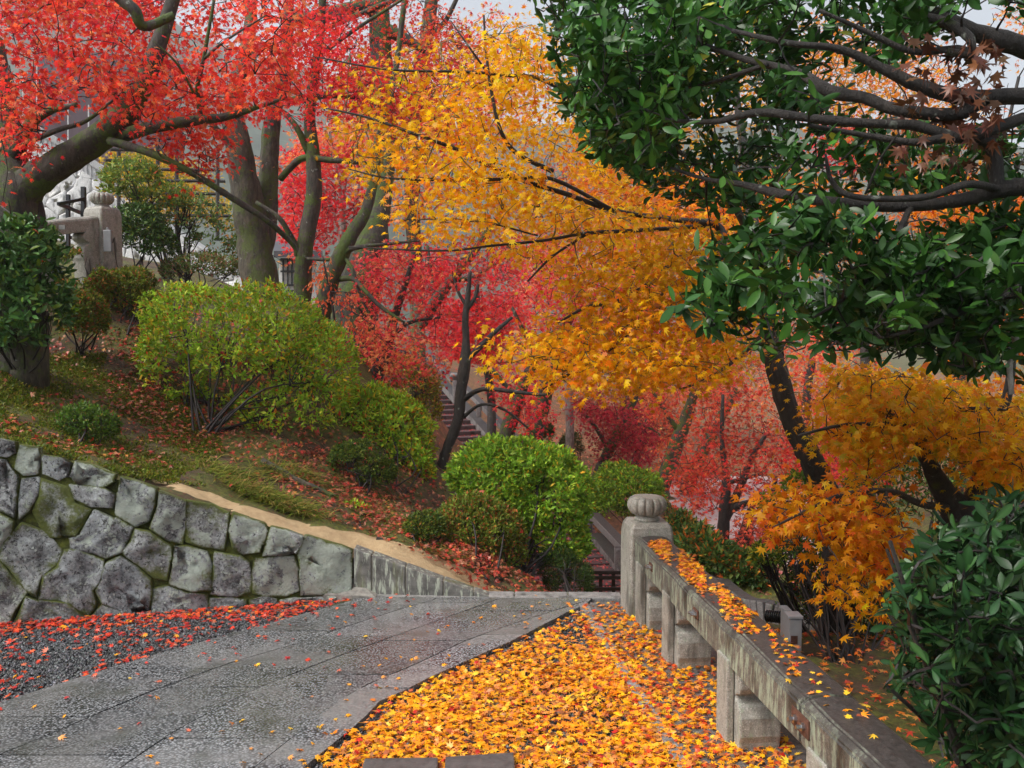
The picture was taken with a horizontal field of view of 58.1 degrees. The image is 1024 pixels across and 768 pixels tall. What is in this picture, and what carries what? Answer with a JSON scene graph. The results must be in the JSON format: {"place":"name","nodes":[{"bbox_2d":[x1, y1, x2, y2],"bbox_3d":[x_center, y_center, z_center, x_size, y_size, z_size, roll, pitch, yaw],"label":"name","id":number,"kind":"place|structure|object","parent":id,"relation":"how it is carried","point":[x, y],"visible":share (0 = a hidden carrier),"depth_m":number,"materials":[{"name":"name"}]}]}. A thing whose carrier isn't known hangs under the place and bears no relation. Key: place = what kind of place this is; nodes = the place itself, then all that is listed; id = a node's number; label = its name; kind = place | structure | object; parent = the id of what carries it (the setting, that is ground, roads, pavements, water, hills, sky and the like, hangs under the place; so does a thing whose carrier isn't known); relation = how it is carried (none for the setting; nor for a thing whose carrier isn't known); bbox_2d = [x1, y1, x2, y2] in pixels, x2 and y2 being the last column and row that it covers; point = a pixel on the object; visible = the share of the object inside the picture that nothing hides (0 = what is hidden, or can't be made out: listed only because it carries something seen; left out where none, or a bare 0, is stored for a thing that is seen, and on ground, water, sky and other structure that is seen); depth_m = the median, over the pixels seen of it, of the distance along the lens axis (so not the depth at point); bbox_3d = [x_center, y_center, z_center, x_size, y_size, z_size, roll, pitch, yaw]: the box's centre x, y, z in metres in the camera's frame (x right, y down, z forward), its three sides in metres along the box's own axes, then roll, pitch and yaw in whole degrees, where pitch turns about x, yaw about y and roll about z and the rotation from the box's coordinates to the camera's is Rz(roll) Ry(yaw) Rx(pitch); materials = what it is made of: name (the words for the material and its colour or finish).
{"place":"outdoors","nodes":[
{"label":"outdoors","id":0,"kind":"place"},
{"bbox_2d":[67,96,68,139],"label":"flag pole","id":1,"kind":"object","parent":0,"point":[68,123],"visible":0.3,"depth_m":51.98,"materials":[{"name":"white metal"}]},
{"bbox_2d":[24,49,185,183],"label":"temple hall","id":2,"kind":"structure","parent":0,"point":[79,115],"depth_m":64.48,"materials":[{"name":"tile"}]},
{"bbox_2d":[0,591,620,767],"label":"stone path","id":3,"kind":"structure","parent":0,"point":[200,696],"depth_m":4.83,"materials":[{"name":"grey stone"}]},
{"bbox_2d":[0,607,671,767],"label":"gravel ground","id":4,"kind":"structure","parent":0,"point":[374,714],"depth_m":4.84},
{"bbox_2d":[0,600,337,701],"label":"gravel","id":5,"kind":"structure","parent":4,"relation":"on","point":[81,664],"depth_m":5.58,"materials":[{"name":"grey gravel"}]},
{"bbox_2d":[0,598,350,699],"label":"red leaf litter","id":6,"kind":"object","parent":5,"relation":"on","point":[106,615],"visible":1,"depth_m":5.92,"materials":[{"name":"red plant"}]},
{"bbox_2d":[0,438,488,623],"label":"retaining wall","id":7,"kind":"structure","parent":4,"relation":"on","point":[79,538],"depth_m":6.18,"materials":[{"name":"stone"}]},
{"bbox_2d":[307,604,697,767],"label":"yellow leaf litter","id":8,"kind":"object","parent":4,"relation":"on","point":[465,690],"visible":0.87,"depth_m":4.47,"materials":[{"name":"yellow plant"}]},
{"bbox_2d":[362,757,437,767],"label":"wooden plank","id":9,"kind":"object","parent":8,"relation":"on","point":[429,762],"visible":1,"depth_m":3.93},
{"bbox_2d":[445,752,514,767],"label":"wooden plank","id":10,"kind":"object","parent":8,"relation":"on","point":[500,760],"visible":1,"depth_m":3.94,"materials":[{"name":"grey wood"}]},
{"bbox_2d":[590,602,615,605],"bbox_3d":[0.621,1.564,6.295,0.178,0.130,0.080,0,4,4],"label":"crest stone","id":11,"kind":"object","parent":4,"relation":"on","point":[600,603],"visible":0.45,"depth_m":6.29,"materials":[{"name":"grey stone"}]},
{"bbox_2d":[579,494,933,767],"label":"stone railing","id":12,"kind":"object","parent":4,"relation":"on","point":[761,701],"visible":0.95,"depth_m":4.16,"materials":[{"name":"stone"}]},
{"bbox_2d":[565,601,805,767],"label":"plinth leaf litter","id":13,"kind":"object","parent":12,"relation":"on","point":[689,740],"visible":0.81,"depth_m":4.62,"materials":[{"name":"plant"}]},
{"bbox_2d":[647,539,821,693],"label":"matted rail leaves","id":14,"kind":"object","parent":12,"relation":"on","point":[693,565],"visible":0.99,"depth_m":4.82,"materials":[{"name":"orange plant"}]},
{"bbox_2d":[861,710,869,717],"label":"fallen leaf","id":15,"kind":"object","parent":12,"relation":"on","point":[863,713],"visible":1,"depth_m":3.21,"materials":[{"name":"orange plant"}]},
{"bbox_2d":[0,240,1023,767],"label":"hillside","id":16,"kind":"structure","parent":0,"point":[210,490],"depth_m":8.70,"materials":[{"name":"soil"}]},
{"bbox_2d":[9,309,49,390],"bbox_3d":[-4.150,-0.288,7.870,0.335,0.708,0.361,1,4,20],"label":"tree stump","id":17,"kind":"object","parent":16,"relation":"on","point":[38,376],"visible":0.41,"depth_m":7.77,"materials":[{"name":"brown wood"}]},
{"bbox_2d":[0,210,80,373],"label":"evergreen shrub","id":18,"kind":"object","parent":16,"relation":"on","point":[24,281],"visible":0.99,"depth_m":7.46,"materials":[{"name":"green plant"}]},
{"bbox_2d":[57,187,85,246],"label":"metal gate","id":19,"kind":"structure","parent":16,"relation":"on","point":[68,202],"depth_m":12.02,"materials":[{"name":"black metal"}]},
{"bbox_2d":[41,192,122,283],"bbox_3d":[-4.854,-1.533,9.773,0.321,1.148,1.622,1,4,23],"label":"stone railing","id":20,"kind":"object","parent":16,"relation":"on","point":[93,222],"visible":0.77,"depth_m":10.18,"materials":[{"name":"stone"}]},
{"bbox_2d":[103,227,118,267],"bbox_3d":[-4.378,-1.437,10.164,0.224,0.573,0.081,0,4,-5],"label":"meter box","id":21,"kind":"object","parent":20,"relation":"attached to","point":[108,240],"visible":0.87,"depth_m":10.12,"materials":[{"name":"grey metal"}]},
{"bbox_2d":[53,288,111,356],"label":"azalea shrub","id":22,"kind":"object","parent":16,"relation":"on","point":[87,319],"visible":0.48,"depth_m":8.87,"materials":[{"name":"green plant"}]},
{"bbox_2d":[54,245,117,294],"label":"azalea shrub","id":23,"kind":"object","parent":16,"relation":"on","point":[102,278],"visible":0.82,"depth_m":9.69,"materials":[{"name":"green plant"}]},
{"bbox_2d":[52,399,123,448],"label":"azalea shrub","id":24,"kind":"object","parent":16,"relation":"on","point":[73,417],"visible":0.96,"depth_m":7.18,"materials":[{"name":"green plant"}]},
{"bbox_2d":[0,330,226,485],"bbox_3d":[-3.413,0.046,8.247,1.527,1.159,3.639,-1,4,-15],"label":"slope grass","id":25,"kind":"structure","parent":16,"relation":"on","point":[101,447],"depth_m":7.42,"materials":[{"name":"green plant"}]},
{"bbox_2d":[27,142,242,289],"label":"terrace wall","id":26,"kind":"structure","parent":16,"relation":"on","point":[72,184],"depth_m":34.72,"materials":[{"name":"grey stone"}]},
{"bbox_2d":[21,123,169,223],"bbox_3d":[-16.145,-8.117,35.823,5.353,4.168,0.350,-1,4,-16],"label":"stone fence","id":27,"kind":"object","parent":26,"relation":"on","point":[90,169],"visible":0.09,"depth_m":35.63,"materials":[{"name":"grey stone"}]},
{"bbox_2d":[97,264,174,334],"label":"azalea shrub","id":28,"kind":"object","parent":16,"relation":"on","point":[135,278],"visible":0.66,"depth_m":9.95,"materials":[{"name":"green plant"}]},
{"bbox_2d":[94,152,193,279],"bbox_3d":[-5.219,-2.330,12.965,1.419,1.857,0.888,0,3,0],"label":"azalea shrub","id":29,"kind":"object","parent":16,"relation":"on","point":[141,193],"visible":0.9,"depth_m":12.88,"materials":[{"name":"green plant"}]},
{"bbox_2d":[112,201,181,268],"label":"azalea shrub","id":30,"kind":"object","parent":16,"relation":"on","point":[159,232],"visible":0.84,"depth_m":12.29,"materials":[{"name":"green plant"}]},
{"bbox_2d":[98,145,233,240],"bbox_3d":[-10.836,-5.911,28.218,5.219,3.350,4.655,0,3,0],"label":"bamboo trellis","id":31,"kind":"object","parent":16,"relation":"on","point":[164,168],"visible":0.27,"depth_m":27.52,"materials":[{"name":"green plant"}]},
{"bbox_2d":[0,0,334,375],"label":"maple tree","id":32,"kind":"object","parent":16,"relation":"on","point":[26,184],"visible":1,"depth_m":7.59,"materials":[{"name":"red plant"}]},
{"bbox_2d":[154,184,237,282],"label":"azalea shrub","id":33,"kind":"object","parent":16,"relation":"on","point":[184,216],"visible":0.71,"depth_m":13.29,"materials":[{"name":"green plant"}]},
{"bbox_2d":[157,249,239,290],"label":"azalea shrub","id":34,"kind":"object","parent":16,"relation":"on","point":[219,264],"visible":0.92,"depth_m":12.45,"materials":[{"name":"green plant"}]},
{"bbox_2d":[131,275,366,436],"bbox_3d":[-2.634,-0.225,9.294,2.253,1.750,1.727,-1,4,-23],"label":"azalea shrub","id":35,"kind":"object","parent":16,"relation":"on","point":[311,350],"visible":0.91,"depth_m":8.88,"materials":[{"name":"green plant"}]},
{"bbox_2d":[176,441,367,521],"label":"grass tufts","id":36,"kind":"object","parent":16,"relation":"on","point":[270,497],"visible":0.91,"depth_m":7.38,"materials":[{"name":"green plant"}]},
{"bbox_2d":[201,0,374,305],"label":"maple tree","id":37,"kind":"object","parent":16,"relation":"on","point":[256,240],"visible":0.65,"depth_m":11.36,"materials":[{"name":"red plant"}]},
{"bbox_2d":[274,241,322,303],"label":"plaster house","id":38,"kind":"structure","parent":16,"relation":"on","point":[286,274],"depth_m":33.96,"materials":[{"name":"white paint"}]},
{"bbox_2d":[260,458,336,497],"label":"fallen branch","id":39,"kind":"object","parent":16,"relation":"on","point":[304,482],"visible":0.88,"depth_m":7.83,"materials":[{"name":"brown wood"}]},
{"bbox_2d":[0,305,597,591],"bbox_3d":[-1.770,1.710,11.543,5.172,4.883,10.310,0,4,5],"label":"bank leaf litter","id":40,"kind":"object","parent":16,"relation":"on","point":[464,549],"visible":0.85,"depth_m":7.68,"materials":[{"name":"red plant"}]},
{"bbox_2d":[275,110,389,275],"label":"maple tree","id":41,"kind":"object","parent":16,"relation":"on","point":[340,223],"visible":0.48,"depth_m":17.82,"materials":[{"name":"red plant"}]},
{"bbox_2d":[303,256,375,346],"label":"sapling","id":42,"kind":"object","parent":16,"relation":"on","point":[321,278],"visible":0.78,"depth_m":10.59,"materials":[{"name":"red plant"}]},
{"bbox_2d":[322,578,376,600],"bbox_3d":[-1.192,1.549,6.500,0.488,0.316,0.190,0,3,0],"label":"wall footing","id":43,"kind":"object","parent":16,"relation":"on","point":[356,592],"depth_m":6.45,"materials":[{"name":"concrete"}]},
{"bbox_2d":[342,497,371,526],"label":"azalea shrub","id":44,"kind":"object","parent":16,"relation":"on","point":[361,503],"visible":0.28,"depth_m":7.85,"materials":[{"name":"green plant"}]},
{"bbox_2d":[294,0,426,365],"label":"old tree","id":45,"kind":"object","parent":16,"relation":"on","point":[373,234],"visible":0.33,"depth_m":14.14,"materials":[{"name":"brown plant"}]},
{"bbox_2d":[326,437,398,494],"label":"azalea shrub","id":46,"kind":"object","parent":16,"relation":"on","point":[363,451],"visible":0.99,"depth_m":8.57,"materials":[{"name":"green plant"}]},
{"bbox_2d":[255,0,498,310],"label":"maple tree","id":47,"kind":"object","parent":16,"relation":"on","point":[304,243],"visible":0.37,"depth_m":11.36,"materials":[{"name":"red plant"}]},
{"bbox_2d":[283,450,472,564],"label":"sparse grass","id":48,"kind":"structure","parent":16,"relation":"on","point":[391,515],"depth_m":7.96,"materials":[{"name":"green plant"}]},
{"bbox_2d":[306,0,455,386],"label":"maple tree","id":49,"kind":"object","parent":16,"relation":"on","point":[340,255],"visible":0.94,"depth_m":10.81,"materials":[{"name":"red plant"}]},
{"bbox_2d":[327,379,439,493],"bbox_3d":[-1.288,0.510,9.741,1.232,1.120,1.647,-3,5,-42],"label":"azalea shrub","id":50,"kind":"object","parent":16,"relation":"on","point":[398,406],"visible":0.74,"depth_m":9.59,"materials":[{"name":"green plant"}]},
{"bbox_2d":[338,235,460,399],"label":"maple tree","id":51,"kind":"object","parent":16,"relation":"on","point":[377,371],"visible":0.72,"depth_m":11.19,"materials":[{"name":"red plant"}]},
{"bbox_2d":[365,347,444,420],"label":"azalea shrub","id":52,"kind":"object","parent":16,"relation":"on","point":[432,391],"visible":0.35,"depth_m":13.82,"materials":[{"name":"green plant"}]},
{"bbox_2d":[401,508,448,549],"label":"azalea shrub","id":53,"kind":"object","parent":16,"relation":"on","point":[426,523],"visible":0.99,"depth_m":7.49,"materials":[{"name":"green plant"}]},
{"bbox_2d":[392,347,481,446],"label":"stone stairs","id":54,"kind":"structure","parent":16,"relation":"on","point":[465,433],"depth_m":26.92,"materials":[{"name":"grey stone"}]},
{"bbox_2d":[402,354,477,436],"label":"step leaf litter","id":55,"kind":"object","parent":54,"relation":"on","point":[449,419],"visible":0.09,"depth_m":26.78,"materials":[{"name":"red plant"}]},
{"bbox_2d":[425,345,522,442],"bbox_3d":[-1.502,0.141,27.767,0.523,3.163,9.537,-2,4,-24],"label":"stair railing","id":56,"kind":"object","parent":54,"relation":"on","point":[476,419],"visible":0.38,"depth_m":27.33,"materials":[{"name":"grey stone"}]},
{"bbox_2d":[384,240,535,435],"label":"maple tree","id":57,"kind":"object","parent":16,"relation":"on","point":[491,412],"visible":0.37,"depth_m":23.25,"materials":[{"name":"red plant"}]},
{"bbox_2d":[388,220,536,441],"bbox_3d":[-0.819,-0.670,14.337,2.507,3.860,3.155,0,3,0],"label":"maple tree","id":58,"kind":"object","parent":16,"relation":"on","point":[461,273],"visible":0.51,"depth_m":13.93,"materials":[{"name":"red plant"}]},
{"bbox_2d":[408,246,557,471],"bbox_3d":[-0.343,-0.377,10.665,1.833,2.651,2.406,0,3,0],"label":"maple tree","id":59,"kind":"object","parent":16,"relation":"on","point":[462,397],"visible":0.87,"depth_m":9.98,"materials":[{"name":"red plant"}]},
{"bbox_2d":[435,488,530,580],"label":"azalea shrub","id":60,"kind":"object","parent":16,"relation":"on","point":[483,510],"visible":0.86,"depth_m":7.73,"materials":[{"name":"green plant"}]},
{"bbox_2d":[314,0,666,395],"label":"old tree","id":61,"kind":"object","parent":16,"relation":"on","point":[426,45],"visible":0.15,"depth_m":16.51,"materials":[{"name":"orange plant"}]},
{"bbox_2d":[441,431,596,576],"bbox_3d":[0.144,1.046,8.646,1.417,1.208,1.419,-3,4,-38],"label":"azalea shrub","id":62,"kind":"object","parent":16,"relation":"on","point":[484,458],"visible":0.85,"depth_m":8.34,"materials":[{"name":"green plant"}]},
{"bbox_2d":[477,357,560,473],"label":"maple tree","id":63,"kind":"object","parent":16,"relation":"on","point":[505,431],"visible":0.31,"depth_m":20.95,"materials":[{"name":"red plant"}]},
{"bbox_2d":[542,420,556,442],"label":"conifer shrub","id":64,"kind":"object","parent":16,"relation":"on","point":[549,429],"visible":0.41,"depth_m":21.90,"materials":[{"name":"green plant"}]},
{"bbox_2d":[534,543,595,591],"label":"conifer shrub","id":65,"kind":"object","parent":16,"relation":"on","point":[565,571],"visible":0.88,"depth_m":8.07,"materials":[{"name":"green plant"}]},
{"bbox_2d":[558,431,585,462],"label":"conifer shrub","id":66,"kind":"object","parent":16,"relation":"on","point":[576,440],"visible":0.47,"depth_m":21.86,"materials":[{"name":"green plant"}]},
{"bbox_2d":[530,510,620,593],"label":"stone stairs","id":67,"kind":"structure","parent":16,"relation":"on","point":[596,555],"depth_m":16.66,"materials":[{"name":"grey stone"}]},
{"bbox_2d":[535,502,619,591],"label":"step leaf litter","id":68,"kind":"object","parent":67,"relation":"on","point":[603,567],"visible":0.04,"depth_m":16.67,"materials":[{"name":"red plant"}]},
{"bbox_2d":[587,513,620,575],"bbox_3d":[1.843,3.030,17.338,0.355,0.798,2.772,-1,4,-11],"label":"stair railing","id":69,"kind":"object","parent":67,"relation":"on","point":[607,541],"visible":0.42,"depth_m":17.39,"materials":[{"name":"grey stone"}]},
{"bbox_2d":[484,228,671,509],"bbox_3d":[1.621,-0.422,20.144,4.823,6.611,4.969,0,3,0],"label":"maple tree","id":70,"kind":"object","parent":16,"relation":"on","point":[536,297],"visible":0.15,"depth_m":19.85,"materials":[{"name":"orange plant"}]},
{"bbox_2d":[565,329,601,498],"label":"maple tree","id":71,"kind":"object","parent":16,"relation":"on","point":[569,438],"visible":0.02,"depth_m":21.42,"materials":[{"name":"brown plant"}]},
{"bbox_2d":[585,570,620,594],"bbox_3d":[1.556,3.168,14.184,0.912,0.609,0.118,0,3,0],"label":"wooden barrier","id":72,"kind":"object","parent":16,"relation":"on","point":[601,578],"visible":0.19,"depth_m":14.13,"materials":[{"name":"brown wood"}]},
{"bbox_2d":[562,370,668,524],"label":"maple tree","id":73,"kind":"object","parent":16,"relation":"on","point":[615,439],"visible":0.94,"depth_m":20.66,"materials":[{"name":"red plant"}]},
{"bbox_2d":[592,459,667,522],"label":"azalea shrub","id":74,"kind":"object","parent":16,"relation":"on","point":[612,488],"visible":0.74,"depth_m":19.19,"materials":[{"name":"green plant"}]},
{"bbox_2d":[574,357,691,468],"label":"maple tree","id":75,"kind":"object","parent":16,"relation":"on","point":[625,401],"visible":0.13,"depth_m":26.99,"materials":[{"name":"red plant"}]},
{"bbox_2d":[308,3,984,634],"bbox_3d":[1.537,-0.923,7.214,3.851,5.578,7.007,2,4,25],"label":"maple tree","id":76,"kind":"object","parent":16,"relation":"on","point":[588,363],"visible":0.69,"depth_m":5.14,"materials":[{"name":"orange plant"}]},
{"bbox_2d":[617,329,743,498],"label":"maple tree","id":77,"kind":"object","parent":16,"relation":"on","point":[665,413],"visible":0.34,"depth_m":23.87,"materials":[{"name":"red plant"}]},
{"bbox_2d":[648,387,739,496],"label":"maple tree","id":78,"kind":"object","parent":16,"relation":"on","point":[701,447],"visible":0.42,"depth_m":24.80,"materials":[{"name":"red plant"}]},
{"bbox_2d":[663,500,771,594],"bbox_3d":[2.863,2.153,15.439,1.007,2.538,14.358,0,4,8],"label":"ground cover","id":79,"kind":"object","parent":16,"relation":"on","point":[706,545],"visible":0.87,"depth_m":8.59,"materials":[{"name":"green plant"}]},
{"bbox_2d":[651,379,854,546],"bbox_3d":[4.073,1.616,14.545,3.813,3.306,3.591,0,3,0],"label":"maple tree","id":80,"kind":"object","parent":16,"relation":"on","point":[726,508],"visible":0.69,"depth_m":14.44,"materials":[{"name":"red plant"}]},
{"bbox_2d":[733,476,788,544],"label":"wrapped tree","id":81,"kind":"object","parent":16,"relation":"on","point":[775,483],"visible":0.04,"depth_m":14.96,"materials":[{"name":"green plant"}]},
{"bbox_2d":[710,574,817,630],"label":"stone kerb","id":82,"kind":"structure","parent":16,"relation":"on","point":[760,606],"depth_m":7.66,"materials":[{"name":"grey stone"}]},
{"bbox_2d":[764,610,780,622],"bbox_3d":[1.880,1.654,6.550,0.158,0.106,0.088,3,5,42],"label":"drain pipe","id":83,"kind":"object","parent":16,"relation":"on","point":[773,616],"visible":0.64,"depth_m":6.54,"materials":[{"name":"black paint"}]},
{"bbox_2d":[527,0,1023,393],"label":"evergreen tree","id":84,"kind":"object","parent":16,"relation":"on","point":[925,294],"visible":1,"depth_m":3.25,"materials":[{"name":"green plant"}]},
{"bbox_2d":[745,468,815,632],"bbox_3d":[1.842,1.162,6.204,0.546,1.209,0.340,1,4,11],"label":"azalea shrub","id":85,"kind":"object","parent":16,"relation":"on","point":[764,561],"visible":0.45,"depth_m":6.17,"materials":[{"name":"green plant"}]},
{"bbox_2d":[780,605,791,637],"bbox_3d":[1.752,1.543,5.907,0.048,0.224,0.112,0,3,0],"label":"utility box","id":86,"kind":"object","parent":16,"relation":"on","point":[783,608],"visible":0.51,"depth_m":5.91,"materials":[{"name":"grey metal"}]},
{"bbox_2d":[555,4,1023,492],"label":"maple tree","id":87,"kind":"object","parent":16,"relation":"on","point":[731,220],"visible":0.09,"depth_m":11.99,"materials":[{"name":"orange plant"}]},
{"bbox_2d":[783,611,802,651],"bbox_3d":[1.710,1.506,5.607,0.090,0.221,0.112,0,3,0],"label":"utility box","id":88,"kind":"object","parent":16,"relation":"on","point":[793,628],"visible":0.8,"depth_m":5.56,"materials":[{"name":"grey metal"}]},
{"bbox_2d":[719,318,900,481],"bbox_3d":[8.813,0.533,27.054,5.961,5.259,8.572,1,4,18],"label":"maple tree","id":89,"kind":"object","parent":16,"relation":"on","point":[809,371],"visible":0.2,"depth_m":26.61,"materials":[{"name":"red plant"}]},
{"bbox_2d":[759,531,908,664],"bbox_3d":[2.250,1.446,6.144,1.027,0.886,2.135,0,3,0],"label":"azalea shrub","id":90,"kind":"object","parent":16,"relation":"on","point":[801,592],"visible":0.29,"depth_m":6.04,"materials":[{"name":"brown plant"}]},
{"bbox_2d":[803,107,895,495],"bbox_3d":[7.929,-2.060,21.708,2.477,9.982,6.153,1,4,8],"label":"maple tree","id":91,"kind":"object","parent":16,"relation":"on","point":[865,360],"visible":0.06,"depth_m":21.58,"materials":[{"name":"brown plant"}]},
{"bbox_2d":[730,341,1023,647],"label":"maple tree","id":92,"kind":"object","parent":16,"relation":"on","point":[975,423],"visible":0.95,"depth_m":4.61,"materials":[{"name":"orange plant"}]},
{"bbox_2d":[774,627,979,767],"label":"verge leaf litter","id":93,"kind":"object","parent":16,"relation":"on","point":[892,649],"visible":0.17,"depth_m":5.19,"materials":[{"name":"plant"}]},
{"bbox_2d":[839,442,1004,566],"bbox_3d":[3.458,1.091,7.610,1.768,1.364,0.985,0,3,0],"label":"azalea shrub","id":94,"kind":"object","parent":16,"relation":"on","point":[904,489],"visible":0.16,"depth_m":7.46,"materials":[{"name":"orange plant"}]},
{"bbox_2d":[869,476,1023,767],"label":"rhododendron shrub","id":95,"kind":"object","parent":16,"relation":"on","point":[948,626],"visible":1,"depth_m":2.67,"materials":[{"name":"green plant"}]},
{"bbox_2d":[0,0,1023,342],"bbox_3d":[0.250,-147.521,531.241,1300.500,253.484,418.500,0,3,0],"label":"wooded hill","id":96,"kind":"structure","parent":0,"point":[256,138],"depth_m":460.86,"materials":[{"name":"plant"}]},
{"bbox_2d":[142,0,1023,147],"label":"sky","id":97,"kind":"structure","parent":0,"point":[984,16],"materials":[{"name":"white"}]},
{"bbox_2d":[550,393,672,498],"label":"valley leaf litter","id":98,"kind":"object","parent":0,"point":[594,439],"visible":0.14,"depth_m":29.47,"materials":[{"name":"red plant"}]},
{"bbox_2d":[675,482,817,598],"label":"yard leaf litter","id":99,"kind":"object","parent":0,"point":[780,572],"visible":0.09,"depth_m":8.64,"materials":[{"name":"red plant"}]},
{"bbox_2d":[505,343,1023,374],"bbox_3d":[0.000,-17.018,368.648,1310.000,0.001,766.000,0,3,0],"label":"ground","id":100,"kind":"structure","parent":0,"point":[901,362],"depth_m":150.16,"materials":[{"name":"soil"}]},
{"bbox_2d":[508,218,806,430],"bbox_3d":[5.881,-1.749,35.671,12.632,10.112,8.975,0,3,0],"label":"maple tree","id":101,"kind":"object","parent":100,"relation":"on","point":[747,378],"visible":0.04,"depth_m":34.53,"materials":[{"name":"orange plant"}]}
]}

